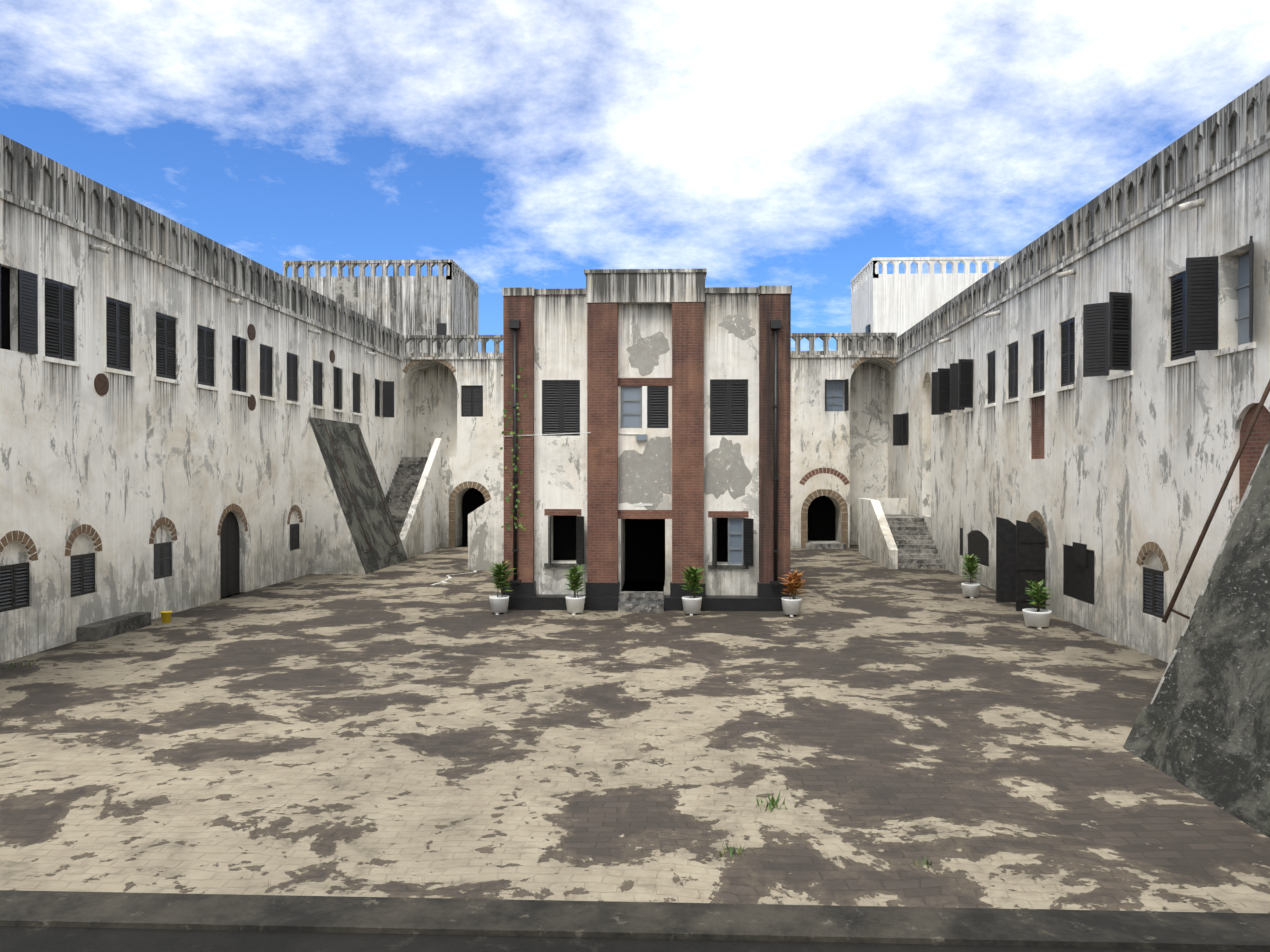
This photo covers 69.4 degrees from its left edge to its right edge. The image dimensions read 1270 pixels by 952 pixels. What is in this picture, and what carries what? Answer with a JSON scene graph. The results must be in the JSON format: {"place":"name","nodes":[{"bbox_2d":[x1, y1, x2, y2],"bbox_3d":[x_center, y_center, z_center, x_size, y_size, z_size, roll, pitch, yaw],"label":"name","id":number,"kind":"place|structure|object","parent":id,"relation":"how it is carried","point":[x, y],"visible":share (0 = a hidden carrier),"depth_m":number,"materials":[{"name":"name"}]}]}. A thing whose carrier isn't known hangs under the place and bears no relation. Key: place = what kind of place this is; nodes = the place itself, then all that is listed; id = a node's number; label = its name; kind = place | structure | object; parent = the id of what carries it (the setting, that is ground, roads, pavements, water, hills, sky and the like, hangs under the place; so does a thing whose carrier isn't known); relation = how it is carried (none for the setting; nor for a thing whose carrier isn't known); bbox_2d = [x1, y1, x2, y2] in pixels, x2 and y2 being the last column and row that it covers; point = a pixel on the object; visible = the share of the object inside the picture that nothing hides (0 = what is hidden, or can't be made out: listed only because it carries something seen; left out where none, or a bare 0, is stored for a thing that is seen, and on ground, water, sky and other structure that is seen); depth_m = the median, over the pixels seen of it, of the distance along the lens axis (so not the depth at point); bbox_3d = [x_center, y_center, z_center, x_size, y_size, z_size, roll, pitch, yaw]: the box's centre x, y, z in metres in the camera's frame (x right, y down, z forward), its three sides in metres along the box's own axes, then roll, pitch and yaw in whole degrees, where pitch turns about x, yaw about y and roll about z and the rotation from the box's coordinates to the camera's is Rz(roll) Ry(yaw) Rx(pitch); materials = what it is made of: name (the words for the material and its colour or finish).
{"place":"outdoors","nodes":[
{"label":"outdoors","id":0,"kind":"place"},
{"bbox_2d":[283,259,478,352],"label":"tower","id":1,"kind":"structure","parent":0,"point":[408,304],"depth_m":50.49,"materials":[{"name":"paint"}]},
{"bbox_2d":[437,323,445,346],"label":"tower door","id":2,"kind":"structure","parent":1,"relation":"attached to","point":[441,328],"depth_m":50.27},
{"bbox_2d":[399,438,441,557],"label":"stair wall","id":3,"kind":"structure","parent":0,"point":[411,535],"depth_m":43.09,"materials":[{"name":"white paint"}]},
{"bbox_2d":[424,496,431,552],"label":"stair niche","id":4,"kind":"object","parent":3,"relation":"attached to","point":[427,526],"visible":1,"depth_m":43.17,"materials":[{"name":"paint"}]},
{"bbox_2d":[0,545,1269,912],"bbox_3d":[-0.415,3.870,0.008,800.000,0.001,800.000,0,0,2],"label":"ground","id":5,"kind":"structure","parent":0,"point":[408,729],"depth_m":12.38,"materials":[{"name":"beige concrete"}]},
{"bbox_2d":[0,658,39,669],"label":"weed tuft","id":6,"kind":"object","parent":5,"relation":"on","point":[15,666],"visible":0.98,"depth_m":18.17,"materials":[{"name":"green plant"}]},
{"bbox_2d":[77,612,150,640],"bbox_3d":[-12.326,3.562,21.787,0.440,0.320,2.200,0,0,2],"label":"stone bench","id":7,"kind":"object","parent":5,"relation":"on","point":[108,628],"visible":1,"depth_m":21.44,"materials":[{"name":"stone"}]},
{"bbox_2d":[160,611,171,622],"bbox_3d":[-11.869,3.572,23.220,0.280,0.280,0.280,0,0,2],"label":"bucket","id":8,"kind":"object","parent":5,"relation":"on","point":[165,616],"visible":1,"depth_m":23.13,"materials":[{"name":"yellow plastic"}]},
{"bbox_2d":[0,199,415,662],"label":"wall","id":9,"kind":"structure","parent":5,"relation":"on","point":[186,468],"depth_m":23.49,"materials":[{"name":"paint"}]},
{"bbox_2d":[0,504,302,560],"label":"brick arches","id":10,"kind":"structure","parent":9,"relation":"attached to","point":[71,539],"depth_m":21.36,"materials":[{"name":"brown brick"}]},
{"bbox_2d":[0,263,393,611],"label":"window shutters","id":11,"kind":"object","parent":9,"relation":"attached to","point":[59,344],"depth_m":22.47,"materials":[{"name":"black paint"}]},
{"bbox_2d":[0,134,403,415],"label":"parapet","id":12,"kind":"structure","parent":9,"relation":"on","point":[31,180],"depth_m":24.21,"materials":[{"name":"white paint"}]},
{"bbox_2d":[43,362,360,452],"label":"wall stains","id":13,"kind":"object","parent":9,"relation":"attached to","point":[126,376],"depth_m":24.12,"materials":[{"name":"grey paint"}]},
{"bbox_2d":[94,324,334,410],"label":"wall plates","id":14,"kind":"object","parent":9,"relation":"attached to","point":[101,383],"visible":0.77,"depth_m":29.08,"materials":[{"name":"brown metal"}]},
{"bbox_2d":[220,511,239,597],"bbox_3d":[-12.528,2.353,28.141,0.040,2.650,1.600,0,0,2],"label":"arched door","id":15,"kind":"structure","parent":9,"relation":"attached to","point":[230,560],"depth_m":28.28,"materials":[{"name":"black wood"}]},
{"bbox_2d":[308,417,407,573],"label":"buttress","id":16,"kind":"structure","parent":5,"relation":"on","point":[337,543],"depth_m":34.63,"materials":[{"name":"paint"}]},
{"bbox_2d":[317,423,398,553],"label":"buttress rails","id":17,"kind":"object","parent":16,"relation":"attached to","point":[371,487],"visible":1,"depth_m":34.52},
{"bbox_2d":[386,457,427,534],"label":"steps","id":18,"kind":"structure","parent":5,"relation":"on","point":[404,486],"depth_m":43.69,"materials":[{"name":"grey stone"}]},
{"bbox_2d":[432,570,476,584],"bbox_3d":[-6.434,3.626,35.100,1.119,0.001,8.684,0,0,2],"label":"floor paint dribble","id":19,"kind":"object","parent":5,"relation":"on","point":[443,581],"visible":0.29,"depth_m":32.75,"materials":[{"name":"white paint"}]},
{"bbox_2d":[468,491,503,569],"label":"wedge wall","id":20,"kind":"structure","parent":5,"relation":"on","point":[485,536],"depth_m":35.33,"materials":[{"name":"paint"}]},
{"bbox_2d":[487,560,516,614],"bbox_3d":[-3.585,2.976,24.773,0.821,1.451,0.698,0,0,-14],"label":"pot plant","id":21,"kind":"object","parent":5,"relation":"on","point":[498,604],"visible":1,"depth_m":24.65,"materials":[{"name":"green plant"}]},
{"bbox_2d":[564,564,585,614],"bbox_3d":[-1.625,3.007,24.686,0.694,1.389,0.727,0,0,-31],"label":"pot plant","id":22,"kind":"object","parent":5,"relation":"on","point":[574,603],"visible":1,"depth_m":24.55,"materials":[{"name":"green plant"}]},
{"bbox_2d":[0,890,1269,950],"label":"platform kerb","id":23,"kind":"structure","parent":5,"relation":"on","point":[898,925],"depth_m":3.30,"materials":[{"name":"concrete"}]},
{"bbox_2d":[0,926,1269,951],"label":"ledge front","id":24,"kind":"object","parent":5,"relation":"on","point":[41,939],"depth_m":3.17,"materials":[{"name":"concrete"}]},
{"bbox_2d":[618,581,663,611],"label":"church steps","id":25,"kind":"structure","parent":5,"relation":"on","point":[651,596],"depth_m":25.34,"materials":[{"name":"grey stone"}]},
{"bbox_2d":[620,591,662,603],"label":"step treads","id":26,"kind":"object","parent":25,"relation":"attached to","point":[631,602],"visible":0.93,"depth_m":25.14,"materials":[{"name":"grey concrete"}]},
{"bbox_2d":[681,565,704,615],"bbox_3d":[1.568,3.031,24.581,0.770,1.344,0.690,0,0,2],"label":"pot plant","id":27,"kind":"object","parent":5,"relation":"on","point":[691,605],"visible":1,"depth_m":24.47,"materials":[{"name":"green plant"}]},
{"bbox_2d":[719,842,745,856],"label":"weed tuft","id":28,"kind":"object","parent":5,"relation":"on","point":[731,851],"visible":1,"depth_m":9.24,"materials":[{"name":"green plant"}]},
{"bbox_2d":[756,790,786,811],"bbox_3d":[1.515,3.727,10.540,0.447,0.143,0.401,0,0,2],"label":"weed tuft","id":29,"kind":"object","parent":5,"relation":"on","point":[771,802],"visible":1,"depth_m":10.53,"materials":[{"name":"green plant"}]},
{"bbox_2d":[778,569,807,616],"bbox_3d":[4.212,3.087,24.328,0.745,1.235,0.804,0,0,24],"label":"pot plant","id":30,"kind":"object","parent":5,"relation":"on","point":[791,606],"visible":1,"depth_m":24.21,"materials":[{"name":"orange plant"}]},
{"bbox_2d":[805,543,845,548],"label":"doorstep","id":31,"kind":"object","parent":5,"relation":"on","point":[825,545],"visible":1,"depth_m":44.67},
{"bbox_2d":[859,498,907,568],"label":"stair wall","id":32,"kind":"structure","parent":5,"relation":"on","point":[877,543],"depth_m":39.48,"materials":[{"name":"white paint"}]},
{"bbox_2d":[884,514,943,568],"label":"stair steps","id":33,"kind":"structure","parent":5,"relation":"on","point":[914,542],"depth_m":37.55,"materials":[{"name":"grey stone"}]},
{"bbox_2d":[913,858,931,867],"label":"weed tuft","id":34,"kind":"object","parent":5,"relation":"on","point":[927,862],"visible":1,"depth_m":8.98,"materials":[{"name":"green plant"}]},
{"bbox_2d":[959,553,980,597],"bbox_3d":[10.186,2.996,27.833,0.711,1.369,0.809,0,0,2],"label":"pot plant","id":35,"kind":"object","parent":5,"relation":"on","point":[970,589],"visible":1,"depth_m":27.69,"materials":[{"name":"green plant"}]},
{"bbox_2d":[1022,580,1052,628],"bbox_3d":[9.892,3.126,22.541,0.702,1.181,0.737,0,0,2],"label":"pot plant","id":36,"kind":"object","parent":5,"relation":"on","point":[1038,618],"visible":1,"depth_m":22.38,"materials":[{"name":"green plant"}]},
{"bbox_2d":[888,131,1269,662],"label":"wall","id":37,"kind":"structure","parent":5,"relation":"on","point":[1102,482],"depth_m":20.69,"materials":[{"name":"paint"}]},
{"bbox_2d":[960,517,1093,610],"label":"doors","id":38,"kind":"structure","parent":37,"relation":"attached to","point":[1020,552],"depth_m":24.99,"materials":[{"name":"black wood"}]},
{"bbox_2d":[893,236,1253,618],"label":"window shutters","id":39,"kind":"object","parent":37,"relation":"on","point":[1107,325],"depth_m":19.92,"materials":[{"name":"black paint"}]},
{"bbox_2d":[896,75,1269,416],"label":"parapet","id":40,"kind":"structure","parent":37,"relation":"attached to","point":[1241,121],"depth_m":20.16,"materials":[{"name":"white paint"}]},
{"bbox_2d":[1027,510,1168,571],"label":"brick arches","id":41,"kind":"structure","parent":37,"relation":"attached to","point":[1151,547],"depth_m":19.41,"materials":[{"name":"brown brick"}]},
{"bbox_2d":[945,350,1252,444],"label":"wall stains","id":42,"kind":"object","parent":37,"relation":"attached to","point":[1114,391],"depth_m":20.38,"materials":[{"name":"grey paint"}]},
{"bbox_2d":[1131,249,1253,349],"bbox_3d":[10.947,-3.124,18.232,0.030,1.700,5.579,0,0,5],"label":"window frame","id":43,"kind":"object","parent":37,"relation":"attached to","point":[1245,316],"visible":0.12,"depth_m":16.14,"materials":[{"name":"grey"}]},
{"bbox_2d":[1124,254,1249,371],"bbox_3d":[10.972,-3.124,18.230,0.020,1.600,5.479,0,0,5],"label":"window glass","id":44,"kind":"object","parent":43,"relation":"in","point":[1243,298],"visible":0.13,"depth_m":16.29,"materials":[{"name":"grey glass"}]},
{"bbox_2d":[1123,438,1269,837],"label":"buttress","id":45,"kind":"structure","parent":5,"relation":"on","point":[1201,726],"depth_m":11.64,"materials":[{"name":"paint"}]},
{"bbox_2d":[1150,444,1268,703],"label":"buttress arris","id":46,"kind":"object","parent":45,"relation":"attached to","point":[1224,542],"visible":1,"depth_m":12.67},
{"bbox_2d":[1162,379,1269,622],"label":"handrail","id":47,"kind":"object","parent":45,"relation":"attached to","point":[1216,504],"visible":0.98,"depth_m":12.55,"materials":[{"name":"brown metal"}]},
{"bbox_2d":[0,0,1269,352],"label":"sky","id":48,"kind":"structure","parent":0,"point":[538,144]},
{"bbox_2d":[642,386,646,427],"bbox_3d":[0.276,-1.937,25.911,0.140,1.180,0.300,0,0,2],"label":"curtain","id":49,"kind":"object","parent":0,"point":[644,406],"depth_m":25.76,"materials":[{"name":"white fabric"}]},
{"bbox_2d":[534,293,758,594],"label":"wall","id":50,"kind":"structure","parent":0,"point":[560,461],"depth_m":25.82,"materials":[{"name":"white paint"}]},
{"bbox_2d":[500,368,532,529],"bbox_3d":[-3.288,-0.745,25.469,0.932,4.522,0.094,0,0,2],"label":"climbing vine","id":51,"kind":"object","parent":50,"relation":"attached to","point":[515,469],"visible":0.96,"depth_m":25.48,"materials":[{"name":"green plant"}]},
{"bbox_2d":[502,432,635,436],"bbox_3d":[-1.761,-1.155,25.619,3.911,0.121,0.223,0,0,-3],"label":"cable","id":52,"kind":"object","parent":50,"relation":"attached to","point":[555,434],"visible":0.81,"depth_m":25.58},
{"bbox_2d":[503,296,703,582],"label":"pilasters","id":53,"kind":"object","parent":50,"relation":"attached to","point":[687,437],"visible":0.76,"depth_m":25.54,"materials":[{"name":"brown brick"}]},
{"bbox_2d":[636,434,646,440],"bbox_3d":[0.188,-1.075,25.708,0.300,0.180,0.085,0,0,2],"label":"church floodlight","id":54,"kind":"object","parent":50,"relation":"attached to","point":[641,437],"depth_m":25.67,"materials":[{"name":"grey metal"}]},
{"bbox_2d":[634,504,651,505],"bbox_3d":[0.230,0.804,25.770,0.520,0.060,0.017,0,0,2],"label":"sign","id":55,"kind":"object","parent":50,"relation":"attached to","point":[642,504],"visible":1,"depth_m":25.76,"materials":[{"name":"white"}]},
{"bbox_2d":[509,320,781,584],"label":"drainpipes","id":56,"kind":"object","parent":50,"relation":"attached to","point":[514,325],"visible":0.96,"depth_m":25.26,"materials":[{"name":"black metal"}]},
{"bbox_2d":[535,268,757,303],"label":"parapet","id":57,"kind":"structure","parent":50,"relation":"attached to","point":[644,286],"depth_m":25.46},
{"bbox_2d":[495,581,797,610],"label":"building plinth","id":58,"kind":"structure","parent":50,"relation":"attached to","point":[598,596],"depth_m":25.32,"materials":[{"name":"black paint"}]},
{"bbox_2d":[544,563,748,568],"bbox_3d":[0.309,2.529,25.760,5.740,0.130,0.060,0,0,2],"label":"window sill","id":59,"kind":"structure","parent":50,"relation":"attached to","point":[709,566],"depth_m":25.66,"materials":[{"name":"grey concrete"}]},
{"bbox_2d":[502,285,791,296],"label":"church caps","id":60,"kind":"object","parent":50,"relation":"attached to","point":[783,289],"visible":0.71,"depth_m":25.50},
{"bbox_2d":[542,380,753,565],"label":"window shutters","id":61,"kind":"object","parent":50,"relation":"attached to","point":[728,407],"visible":1,"depth_m":25.76,"materials":[{"name":"black wood"}]},
{"bbox_2d":[543,313,755,580],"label":"exposed plaster patches","id":62,"kind":"object","parent":50,"relation":"attached to","point":[645,477],"visible":0.9,"depth_m":25.75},
{"bbox_2d":[621,386,742,564],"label":"window frames","id":63,"kind":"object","parent":50,"relation":"in","point":[640,414],"visible":0.79,"depth_m":25.82,"materials":[{"name":"wood"}]},
{"bbox_2d":[623,389,741,562],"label":"window panes","id":64,"kind":"structure","parent":63,"relation":"in","point":[634,420],"depth_m":25.87,"materials":[{"name":"grey glass"}]},
{"bbox_2d":[759,294,790,583],"bbox_3d":[3.883,-1.029,25.517,0.840,8.010,0.320,0,0,2],"label":"dark church pilaster","id":65,"kind":"object","parent":50,"relation":"attached to","point":[774,306],"visible":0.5,"depth_m":25.36,"materials":[{"name":"brown brick"}]},
{"bbox_2d":[403,357,896,547],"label":"back wall","id":66,"kind":"structure","parent":0,"point":[851,444],"depth_m":45.83,"materials":[{"name":"white paint"}]},
{"bbox_2d":[402,332,896,359],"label":"balustrade","id":67,"kind":"object","parent":66,"relation":"on","point":[854,345],"visible":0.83,"depth_m":45.18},
{"bbox_2d":[403,353,896,547],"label":"stone arch","id":68,"kind":"object","parent":66,"relation":"attached to","point":[804,519],"visible":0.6,"depth_m":45.19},
{"bbox_2d":[462,379,848,416],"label":"window shutters","id":69,"kind":"object","parent":66,"relation":"on","point":[472,401],"visible":1,"depth_m":45.84,"materials":[{"name":"black paint"}]},
{"bbox_2d":[826,381,842,410],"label":"window pane","id":70,"kind":"structure","parent":66,"relation":"attached to","point":[837,392],"depth_m":45.42,"materials":[{"name":"grey"}]},
{"bbox_2d":[826,380,843,410],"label":"muntins","id":71,"kind":"object","parent":66,"relation":"attached to","point":[833,396],"visible":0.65,"depth_m":45.38,"materials":[{"name":"grey"}]},
{"bbox_2d":[865,324,869,332],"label":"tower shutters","id":72,"kind":"object","parent":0,"point":[867,328],"visible":0.18,"depth_m":50.08,"materials":[{"name":"grey"}]},
{"bbox_2d":[851,256,1011,336],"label":"tower","id":73,"kind":"structure","parent":0,"point":[894,302],"depth_m":49.38,"materials":[{"name":"paint"}]}
]}

